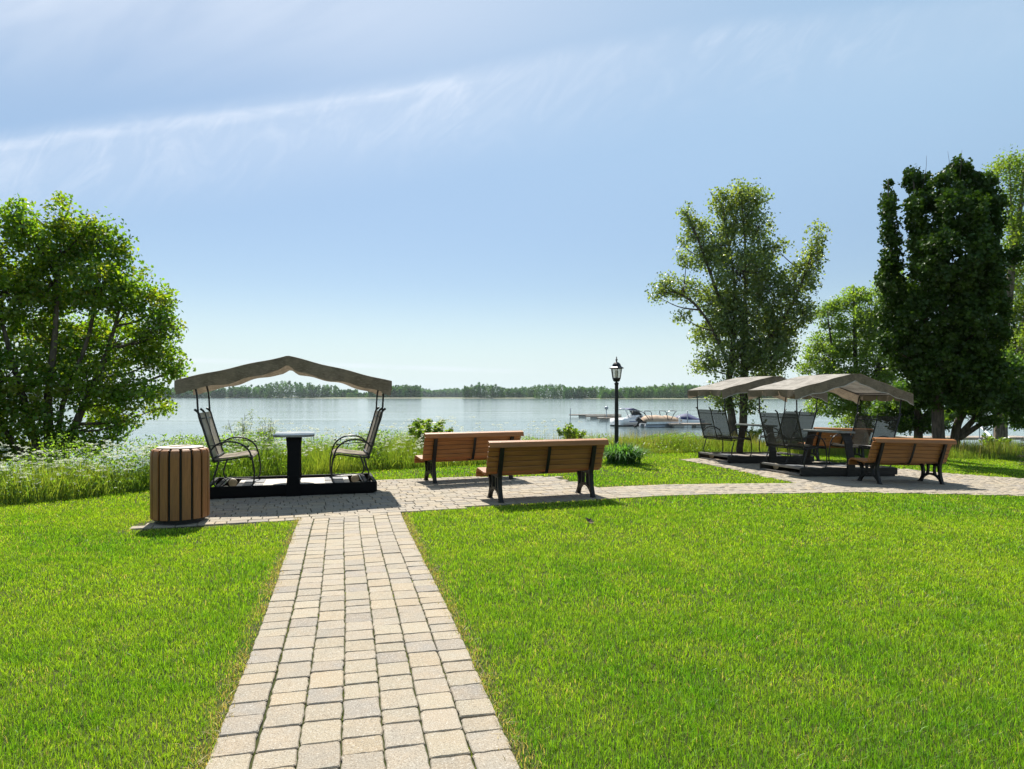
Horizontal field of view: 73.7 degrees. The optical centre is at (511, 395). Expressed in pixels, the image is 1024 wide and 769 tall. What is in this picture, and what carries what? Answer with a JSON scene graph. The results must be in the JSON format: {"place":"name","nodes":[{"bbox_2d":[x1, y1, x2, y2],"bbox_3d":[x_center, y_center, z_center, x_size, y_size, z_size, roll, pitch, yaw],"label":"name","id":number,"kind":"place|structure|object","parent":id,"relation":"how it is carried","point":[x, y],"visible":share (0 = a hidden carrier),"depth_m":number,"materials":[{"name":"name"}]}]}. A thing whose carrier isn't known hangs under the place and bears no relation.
{"place":"outdoors","nodes":[
{"label":"outdoors","id":0,"kind":"place"},
{"bbox_2d":[18,397,312,397],"bbox_3d":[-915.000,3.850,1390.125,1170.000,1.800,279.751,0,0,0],"label":"shore","id":1,"kind":"structure","parent":0,"point":[225,397],"depth_m":1268.37,"materials":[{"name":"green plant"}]},
{"bbox_2d":[6,380,424,397],"bbox_3d":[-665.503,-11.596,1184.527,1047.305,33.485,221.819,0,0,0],"label":"wood","id":2,"kind":"object","parent":1,"relation":"on","point":[397,391],"visible":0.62,"depth_m":1259.45,"materials":[{"name":"green plant"}]},
{"bbox_2d":[205,510,519,768],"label":"path","id":3,"kind":"structure","parent":0,"point":[364,730],"depth_m":3.79,"materials":[{"name":"beige stone"}]},
{"bbox_2d":[334,397,684,397],"bbox_3d":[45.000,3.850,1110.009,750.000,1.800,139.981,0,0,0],"label":"island shore","id":4,"kind":"structure","parent":0,"point":[422,397],"depth_m":1119.13,"materials":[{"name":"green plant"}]},
{"bbox_2d":[460,382,610,398],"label":"island wood","id":5,"kind":"object","parent":4,"relation":"on","point":[479,391],"visible":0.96,"depth_m":1063.65,"materials":[{"name":"green plant"}]},
{"bbox_2d":[0,452,1023,768],"bbox_3d":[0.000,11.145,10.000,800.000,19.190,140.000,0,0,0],"label":"ground","id":6,"kind":"structure","parent":0,"point":[500,698],"depth_m":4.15,"materials":[{"name":"green plant"}]},
{"bbox_2d":[0,190,195,474],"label":"red maple","id":7,"kind":"object","parent":6,"relation":"on","point":[26,284],"visible":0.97,"depth_m":14.59,"materials":[{"name":"green plant"}]},
{"bbox_2d":[223,409,253,449],"bbox_3d":[-5.665,1.077,14.107,0.741,1.665,0.653,0,0,-20],"label":"cow parsley","id":8,"kind":"object","parent":6,"relation":"on","point":[242,424],"visible":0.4,"depth_m":14.15,"materials":[{"name":"white plant"}]},
{"bbox_2d":[251,414,278,450],"bbox_3d":[-5.004,0.993,13.991,0.570,1.230,0.678,0,0,40],"label":"cow parsley","id":9,"kind":"object","parent":6,"relation":"on","point":[265,430],"visible":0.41,"depth_m":13.97,"materials":[{"name":"white plant"}]},
{"bbox_2d":[0,422,582,493],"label":"wildflower stems","id":10,"kind":"object","parent":6,"relation":"on","point":[212,462],"visible":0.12,"depth_m":12.16,"materials":[{"name":"green plant"}]},
{"bbox_2d":[0,416,588,490],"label":"wildflower blossoms","id":11,"kind":"object","parent":6,"relation":"on","point":[116,457],"visible":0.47,"depth_m":12.10,"materials":[{"name":"white plant"}]},
{"bbox_2d":[204,518,506,768],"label":"joint weeds","id":12,"kind":"object","parent":6,"relation":"on","point":[345,623],"visible":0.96,"depth_m":4.47,"materials":[{"name":"green plant"}]},
{"bbox_2d":[0,429,717,504],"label":"weeds","id":13,"kind":"object","parent":6,"relation":"on","point":[135,458],"visible":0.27,"depth_m":11.67,"materials":[{"name":"green plant"}]},
{"bbox_2d":[184,513,537,768],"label":"dry thatch","id":14,"kind":"object","parent":6,"relation":"on","point":[225,704],"visible":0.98,"depth_m":3.85,"materials":[{"name":"green plant"}]},
{"bbox_2d":[355,428,385,452],"bbox_3d":[-3.113,1.133,14.771,0.513,0.936,0.675,0,0,-43],"label":"cow parsley","id":15,"kind":"object","parent":6,"relation":"on","point":[365,435],"visible":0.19,"depth_m":14.74,"materials":[{"name":"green plant"}]},
{"bbox_2d":[405,418,453,445],"bbox_3d":[-1.990,1.075,16.611,1.180,1.092,1.325,0,0,0],"label":"sapling","id":16,"kind":"object","parent":6,"relation":"on","point":[419,425],"visible":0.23,"depth_m":16.30,"materials":[{"name":"green plant"}]},
{"bbox_2d":[0,430,1023,505],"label":"tall grass","id":17,"kind":"structure","parent":6,"relation":"on","point":[319,464],"depth_m":13.55,"materials":[{"name":"green plant"}]},
{"bbox_2d":[556,422,586,438],"bbox_3d":[1.640,1.158,18.445,0.724,0.890,0.814,0,0,-14],"label":"shrub","id":18,"kind":"object","parent":6,"relation":"on","point":[571,432],"visible":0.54,"depth_m":18.33,"materials":[{"name":"green plant"}]},
{"bbox_2d":[609,356,622,444],"bbox_3d":[2.450,0.341,16.000,0.320,2.522,0.370,0,0,0],"label":"lamp post","id":19,"kind":"object","parent":6,"relation":"on","point":[615,366],"visible":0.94,"depth_m":15.96,"materials":[{"name":"black metal"}]},
{"bbox_2d":[602,440,659,464],"bbox_3d":[2.504,1.278,15.549,2.069,0.549,2.054,0,0,0],"label":"daylily clump","id":20,"kind":"object","parent":6,"relation":"on","point":[628,454],"visible":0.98,"depth_m":15.35,"materials":[{"name":"green plant"}]},
{"bbox_2d":[644,176,832,436],"bbox_3d":[8.432,-2.876,25.939,6.842,10.823,2.900,0,0,28],"label":"poplar","id":21,"kind":"object","parent":6,"relation":"on","point":[732,314],"visible":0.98,"depth_m":25.61,"materials":[{"name":"green plant"}]},
{"bbox_2d":[736,419,761,439],"bbox_3d":[8.784,1.510,24.993,1.087,1.355,1.263,0,0,22],"label":"bush","id":22,"kind":"object","parent":6,"relation":"on","point":[757,432],"visible":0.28,"depth_m":24.82,"materials":[{"name":"green plant"}]},
{"bbox_2d":[790,269,908,427],"bbox_3d":[15.477,-1.197,31.167,5.104,9.236,3.958,0,0,27],"label":"silver maple","id":23,"kind":"object","parent":6,"relation":"on","point":[842,348],"visible":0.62,"depth_m":30.98,"materials":[{"name":"green plant"}]},
{"bbox_2d":[867,379,958,437],"bbox_3d":[14.317,0.673,24.518,2.641,2.962,2.544,0,0,-2],"label":"young maple","id":24,"kind":"object","parent":6,"relation":"on","point":[916,421],"visible":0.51,"depth_m":24.43,"materials":[{"name":"green plant"}]},
{"bbox_2d":[871,153,1023,463],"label":"columnar maple","id":25,"kind":"object","parent":6,"relation":"on","point":[953,360],"visible":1,"depth_m":18.19,"materials":[{"name":"green plant"}]},
{"bbox_2d":[929,349,1023,446],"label":"leaning tree","id":26,"kind":"object","parent":6,"relation":"on","point":[1010,404],"visible":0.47,"depth_m":22.09,"materials":[{"name":"green plant"}]},
{"bbox_2d":[978,425,1009,442],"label":"gangway","id":27,"kind":"object","parent":6,"relation":"on","point":[985,431],"visible":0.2,"depth_m":43.91,"materials":[{"name":"white paint"}]},
{"bbox_2d":[979,433,1011,444],"bbox_3d":[16.959,1.707,23.919,0.965,0.822,0.706,0,0,22],"label":"bush","id":28,"kind":"object","parent":6,"relation":"on","point":[991,438],"visible":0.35,"depth_m":23.95,"materials":[{"name":"green plant"}]},
{"bbox_2d":[980,143,1023,442],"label":"willow","id":29,"kind":"object","parent":6,"relation":"on","point":[1014,228],"visible":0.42,"depth_m":26.59,"materials":[{"name":"green plant"}]},
{"bbox_2d":[1018,439,1023,466],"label":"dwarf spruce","id":30,"kind":"object","parent":6,"relation":"on","point":[1022,452],"visible":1,"depth_m":14.18,"materials":[{"name":"green plant"}]},
{"bbox_2d":[0,396,1023,473],"bbox_3d":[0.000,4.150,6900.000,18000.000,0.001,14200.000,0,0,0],"label":"water","id":31,"kind":"structure","parent":0,"point":[336,415],"depth_m":143.09,"materials":[{"name":"blue liquid"}]},
{"bbox_2d":[569,414,621,416],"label":"floating dock","id":32,"kind":"object","parent":31,"relation":"on","point":[581,415],"visible":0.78,"depth_m":131.07,"materials":[{"name":"grey wood"}]},
{"bbox_2d":[585,416,621,418],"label":"floating dock","id":33,"kind":"object","parent":31,"relation":"on","point":[593,417],"visible":0.62,"depth_m":121.28,"materials":[{"name":"grey wood"}]},
{"bbox_2d":[597,417,621,420],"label":"floating dock","id":34,"kind":"object","parent":31,"relation":"on","point":[603,419],"visible":0.56,"depth_m":111.35,"materials":[{"name":"grey wood"}]},
{"bbox_2d":[610,400,648,425],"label":"cabin cruiser","id":35,"kind":"object","parent":31,"relation":"on","point":[629,420],"visible":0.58,"depth_m":93.42,"materials":[{"name":"white paint"}]},
{"bbox_2d":[634,410,681,427],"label":"pontoon boat","id":36,"kind":"object","parent":31,"relation":"on","point":[652,421],"visible":0.86,"depth_m":89.01,"materials":[{"name":"beige fabric"}]},
{"bbox_2d":[667,423,700,427],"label":"floating dock","id":37,"kind":"object","parent":31,"relation":"on","point":[681,425],"visible":0.74,"depth_m":88.17,"materials":[{"name":"grey wood"}]},
{"bbox_2d":[675,413,699,425],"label":"runabout","id":38,"kind":"object","parent":31,"relation":"on","point":[691,419],"visible":0.3,"depth_m":95.08,"materials":[{"name":"white plastic"}]},
{"bbox_2d":[895,436,1023,441],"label":"floating dock","id":39,"kind":"object","parent":31,"relation":"on","point":[981,437],"visible":0.22,"depth_m":58.97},
{"bbox_2d":[0,0,1023,395],"label":"sky","id":40,"kind":"structure","parent":0,"point":[432,194],"materials":[{"name":"blue"}]},
{"bbox_2d":[129,458,1023,529],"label":"patio","id":41,"kind":"structure","parent":0,"point":[448,493],"depth_m":11.10,"materials":[{"name":"grey stone"}]},
{"bbox_2d":[150,445,209,524],"bbox_3d":[-4.066,1.075,8.367,0.660,0.922,0.660,0,0,-4],"label":"litter bin","id":42,"kind":"object","parent":41,"relation":"on","point":[179,484],"visible":1,"depth_m":8.11,"materials":[{"name":"brown wood"}]},
{"bbox_2d":[174,356,391,498],"bbox_3d":[-3.597,0.464,11.033,3.147,2.146,1.508,0,0,-16],"label":"glider swing","id":43,"kind":"object","parent":41,"relation":"on","point":[294,481],"visible":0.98,"depth_m":10.57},
{"bbox_2d":[414,431,523,483],"bbox_3d":[-0.788,1.098,12.501,1.884,0.905,0.750,0,0,-25],"label":"park bench","id":44,"kind":"object","parent":41,"relation":"on","point":[452,446],"visible":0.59,"depth_m":12.20,"materials":[{"name":"brown wood"}]},
{"bbox_2d":[476,438,608,502],"bbox_3d":[0.448,1.098,10.310,1.884,0.905,0.750,0,0,-20],"label":"park bench","id":45,"kind":"object","parent":41,"relation":"on","point":[581,457],"visible":1,"depth_m":10.10,"materials":[{"name":"brown wood"}]},
{"bbox_2d":[687,376,827,462],"bbox_3d":[6.214,0.589,17.366,3.148,2.146,1.521,2,0,-18],"label":"glider swing","id":46,"kind":"object","parent":41,"relation":"on","point":[719,429],"visible":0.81,"depth_m":17.02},
{"bbox_2d":[747,374,913,476],"bbox_3d":[6.896,0.614,14.864,3.147,2.146,1.521,2,-1,-18],"label":"glider swing","id":47,"kind":"object","parent":41,"relation":"on","point":[862,387],"visible":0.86,"depth_m":14.62,"materials":[{"name":"beige fabric"}]},
{"bbox_2d":[804,427,864,460],"bbox_3d":[8.754,1.313,18.495,1.884,0.905,0.750,2,-1,-16],"label":"park bench","id":48,"kind":"object","parent":41,"relation":"on","point":[817,441],"visible":0.34,"depth_m":18.18,"materials":[{"name":"brown wood"}]},
{"bbox_2d":[848,437,956,484],"bbox_3d":[7.666,1.273,13.435,1.884,0.905,0.750,2,-1,-14],"label":"park bench","id":49,"kind":"object","parent":41,"relation":"on","point":[921,452],"visible":1,"depth_m":13.24,"materials":[{"name":"brown wood"}]},
{"bbox_2d":[580,398,838,398],"bbox_3d":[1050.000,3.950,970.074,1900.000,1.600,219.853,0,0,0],"label":"opposite shore","id":50,"kind":"structure","parent":0,"point":[672,398],"depth_m":879.30,"materials":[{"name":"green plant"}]},
{"bbox_2d":[596,383,891,398],"bbox_3d":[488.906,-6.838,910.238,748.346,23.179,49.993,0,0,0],"label":"opposite wood","id":51,"kind":"object","parent":50,"relation":"on","point":[669,391],"visible":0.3,"depth_m":899.49,"materials":[{"name":"green plant"}]},
{"bbox_2d":[473,426,1022,460],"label":"seed grass","id":52,"kind":"structure","parent":0,"point":[987,446],"depth_m":20.89,"materials":[{"name":"green plant"}]},
{"bbox_3d":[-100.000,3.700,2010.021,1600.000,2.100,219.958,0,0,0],"label":"distant shore","id":53,"kind":"structure","parent":0,"visible":0},
{"bbox_2d":[421,387,464,396],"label":"distant wood","id":54,"kind":"object","parent":53,"relation":"on","point":[449,392],"visible":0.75,"depth_m":1917.61,"materials":[{"name":"green plant"}]}
]}

